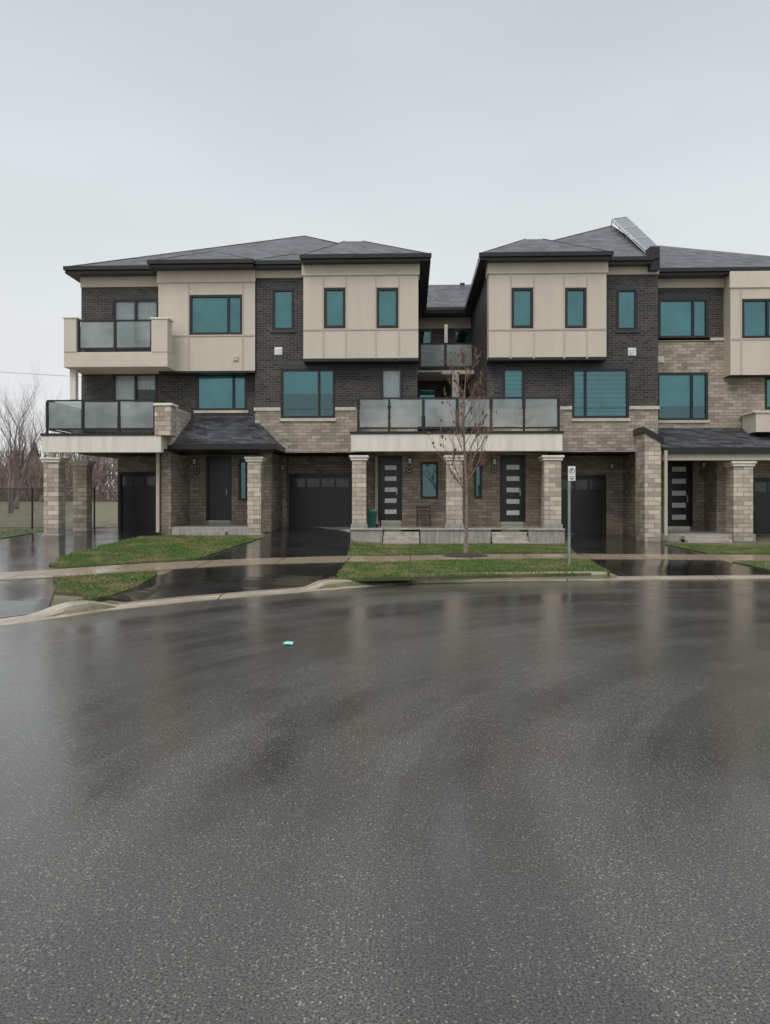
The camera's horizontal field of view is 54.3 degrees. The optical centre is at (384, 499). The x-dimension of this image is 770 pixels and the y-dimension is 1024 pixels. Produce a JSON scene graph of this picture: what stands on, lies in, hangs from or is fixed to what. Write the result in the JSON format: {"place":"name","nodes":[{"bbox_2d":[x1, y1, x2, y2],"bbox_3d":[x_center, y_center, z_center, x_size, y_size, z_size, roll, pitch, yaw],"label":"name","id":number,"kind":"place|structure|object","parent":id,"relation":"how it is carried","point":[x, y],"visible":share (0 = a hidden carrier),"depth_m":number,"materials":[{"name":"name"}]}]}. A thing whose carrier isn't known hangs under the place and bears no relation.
{"place":"outdoors","nodes":[
{"label":"outdoors","id":0,"kind":"place"},
{"bbox_2d":[0,529,43,538],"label":"lawn","id":1,"kind":"structure","parent":0,"point":[25,533],"depth_m":26.09,"materials":[{"name":"plant"}]},
{"bbox_2d":[0,527,163,618],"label":"driveway","id":2,"kind":"structure","parent":0,"point":[31,552],"depth_m":18.27,"materials":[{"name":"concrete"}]},
{"bbox_2d":[54,571,156,600],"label":"lawn","id":3,"kind":"structure","parent":0,"point":[76,593],"depth_m":12.21,"materials":[{"name":"plant"}]},
{"bbox_2d":[55,535,590,592],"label":"fallen leaves","id":4,"kind":"object","parent":3,"relation":"on","point":[250,539],"visible":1,"depth_m":16.03,"materials":[{"name":"brown plant"}]},
{"bbox_2d":[49,537,261,568],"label":"lawn","id":5,"kind":"structure","parent":0,"point":[130,562],"depth_m":17.25,"materials":[{"name":"plant"}]},
{"bbox_2d":[102,526,351,601],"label":"driveway","id":6,"kind":"structure","parent":0,"point":[290,541],"depth_m":15.27,"materials":[{"name":"black asphalt"}]},
{"bbox_2d":[0,579,769,1023],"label":"road","id":7,"kind":"structure","parent":0,"point":[364,805],"depth_m":3.90,"materials":[{"name":"grey asphalt"}]},
{"bbox_2d":[0,571,769,625],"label":"kerb","id":8,"kind":"structure","parent":7,"relation":"on","point":[57,609],"depth_m":12.63,"materials":[{"name":"concrete"}]},
{"bbox_2d":[0,528,769,601],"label":"grass","id":9,"kind":"structure","parent":0,"point":[124,551],"depth_m":17.67,"materials":[{"name":"green plant"}]},
{"bbox_2d":[0,554,769,579],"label":"sidewalk","id":10,"kind":"structure","parent":0,"point":[113,569],"depth_m":17.68,"materials":[{"name":"concrete"}]},
{"bbox_2d":[0,500,769,616],"bbox_3d":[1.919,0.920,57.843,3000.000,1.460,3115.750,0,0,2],"label":"ground","id":11,"kind":"structure","parent":0,"point":[106,514],"depth_m":31.26,"materials":[{"name":"green plant"}]},
{"bbox_2d":[0,364,43,512],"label":"bare tree","id":12,"kind":"object","parent":11,"relation":"on","point":[12,466],"visible":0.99,"depth_m":46.69,"materials":[{"name":"brown plant"}]},
{"bbox_2d":[0,378,60,508],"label":"bare tree","id":13,"kind":"object","parent":11,"relation":"on","point":[23,475],"visible":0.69,"depth_m":52.45,"materials":[{"name":"brown plant"}]},
{"bbox_2d":[0,488,94,528],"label":"chain link fence","id":14,"kind":"object","parent":11,"relation":"on","point":[31,510],"visible":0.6,"depth_m":28.05,"materials":[{"name":"black metal"}]},
{"bbox_2d":[0,430,117,501],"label":"distant trees","id":15,"kind":"object","parent":11,"relation":"on","point":[34,477],"visible":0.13,"depth_m":73.91,"materials":[{"name":"brown plant"}]},
{"bbox_2d":[40,235,430,534],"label":"townhouse","id":16,"kind":"structure","parent":11,"relation":"on","point":[159,353],"depth_m":27.16,"materials":[{"name":"brown brick"}]},
{"bbox_2d":[121,474,154,526],"bbox_3d":[-9.593,0.043,29.357,1.414,2.069,0.075,0,0,2],"label":"garage door","id":17,"kind":"structure","parent":16,"relation":"in","point":[137,501],"depth_m":29.33,"materials":[{"name":"black paint"}]},
{"bbox_2d":[112,294,246,500],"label":"window frames","id":18,"kind":"structure","parent":16,"relation":"in","point":[228,297],"depth_m":27.79,"materials":[{"name":"black metal"}]},
{"bbox_2d":[209,458,228,519],"bbox_3d":[-6.243,-0.385,28.308,0.786,2.341,0.050,0,0,2],"label":"front door","id":19,"kind":"structure","parent":16,"relation":"in","point":[218,467],"depth_m":28.28,"materials":[{"name":"black paint"}]},
{"bbox_2d":[254,241,564,544],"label":"townhouse","id":20,"kind":"structure","parent":11,"relation":"on","point":[355,341],"depth_m":27.10,"materials":[{"name":"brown brick"}]},
{"bbox_2d":[291,476,349,526],"bbox_3d":[-2.554,0.079,29.824,2.332,2.018,0.075,0,0,2],"label":"garage door","id":21,"kind":"structure","parent":20,"relation":"in","point":[320,506],"depth_m":29.80,"materials":[{"name":"black paint"}]},
{"bbox_2d":[367,508,377,526],"bbox_3d":[-0.458,0.633,26.340,0.400,0.680,0.400,0,0,2],"label":"green recycling bin","id":22,"kind":"object","parent":20,"relation":"on","point":[371,516],"visible":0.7,"depth_m":26.18,"materials":[{"name":"plastic"}]},
{"bbox_2d":[272,287,481,498],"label":"window frames","id":23,"kind":"structure","parent":20,"relation":"in","point":[382,369],"depth_m":27.11,"materials":[{"name":"black metal"}]},
{"bbox_2d":[416,505,430,526],"bbox_3d":[1.390,0.584,27.106,0.506,0.783,0.475,0,0,2],"label":"porch chair","id":24,"kind":"object","parent":20,"relation":"on","point":[421,515],"visible":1,"depth_m":27.28,"materials":[{"name":"brown wood"}]},
{"bbox_2d":[463,216,663,540],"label":"townhouse","id":25,"kind":"structure","parent":11,"relation":"on","point":[571,322],"depth_m":26.72,"materials":[{"name":"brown brick"}]},
{"bbox_2d":[502,287,637,417],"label":"window frames","id":26,"kind":"structure","parent":25,"relation":"in","point":[584,289],"depth_m":26.72,"materials":[{"name":"black metal"}]},
{"bbox_2d":[561,477,602,532],"bbox_3d":[7.701,0.231,29.483,1.697,2.198,0.075,0,0,2],"label":"garage door","id":27,"kind":"structure","parent":25,"relation":"in","point":[586,504],"depth_m":29.45,"materials":[{"name":"black paint"}]},
{"bbox_2d":[658,245,769,542],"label":"townhouse","id":28,"kind":"structure","parent":11,"relation":"on","point":[714,368],"depth_m":27.89,"materials":[{"name":"brown brick"}]},
{"bbox_2d":[668,462,689,525],"bbox_3d":[11.366,-0.258,29.124,0.868,2.586,0.050,0,0,2],"label":"front door","id":29,"kind":"structure","parent":28,"relation":"in","point":[671,475],"depth_m":29.10,"materials":[{"name":"black paint"}]},
{"bbox_2d":[658,298,769,419],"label":"window frames","id":30,"kind":"structure","parent":28,"relation":"in","point":[692,301],"depth_m":27.92,"materials":[{"name":"black metal"}]},
{"bbox_2d":[755,480,769,534],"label":"garage door","id":31,"kind":"structure","parent":28,"relation":"in","point":[762,499],"depth_m":29.02,"materials":[{"name":"black paint"}]},
{"bbox_2d":[732,562,769,570],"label":"lawn","id":32,"kind":"structure","parent":11,"relation":"on","point":[757,566],"depth_m":16.95,"materials":[{"name":"plant"}]},
{"bbox_2d":[0,0,769,490],"label":"sky","id":33,"kind":"structure","parent":0,"point":[454,131],"materials":[{"name":"grey"}]},
{"bbox_2d":[349,544,571,555],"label":"lawn","id":34,"kind":"structure","parent":0,"point":[514,552],"depth_m":20.52,"materials":[{"name":"plant"}]},
{"bbox_2d":[427,345,496,556],"bbox_3d":[1.990,-1.265,19.499,1.934,5.492,1.522,0,0,-8],"label":"bare maple tree","id":35,"kind":"object","parent":34,"relation":"on","point":[465,553],"visible":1,"depth_m":19.42,"materials":[{"name":"brown plant"}]},
{"bbox_2d":[336,559,609,580],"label":"lawn","id":36,"kind":"structure","parent":0,"point":[431,577],"depth_m":14.47,"materials":[{"name":"plant"}]},
{"bbox_2d":[568,466,574,564],"bbox_3d":[4.096,0.423,16.501,0.155,2.311,0.079,0,0,2],"label":"parking sign","id":37,"kind":"object","parent":36,"relation":"on","point":[571,473],"visible":0.94,"depth_m":16.48,"materials":[{"name":"metal"}]},
{"bbox_2d":[567,533,769,575],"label":"driveway","id":38,"kind":"structure","parent":0,"point":[592,543],"depth_m":17.85,"materials":[{"name":"black asphalt"}]},
{"bbox_2d":[665,544,769,554],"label":"lawn","id":39,"kind":"structure","parent":0,"point":[720,553],"depth_m":20.95,"materials":[{"name":"plant"}]}
]}

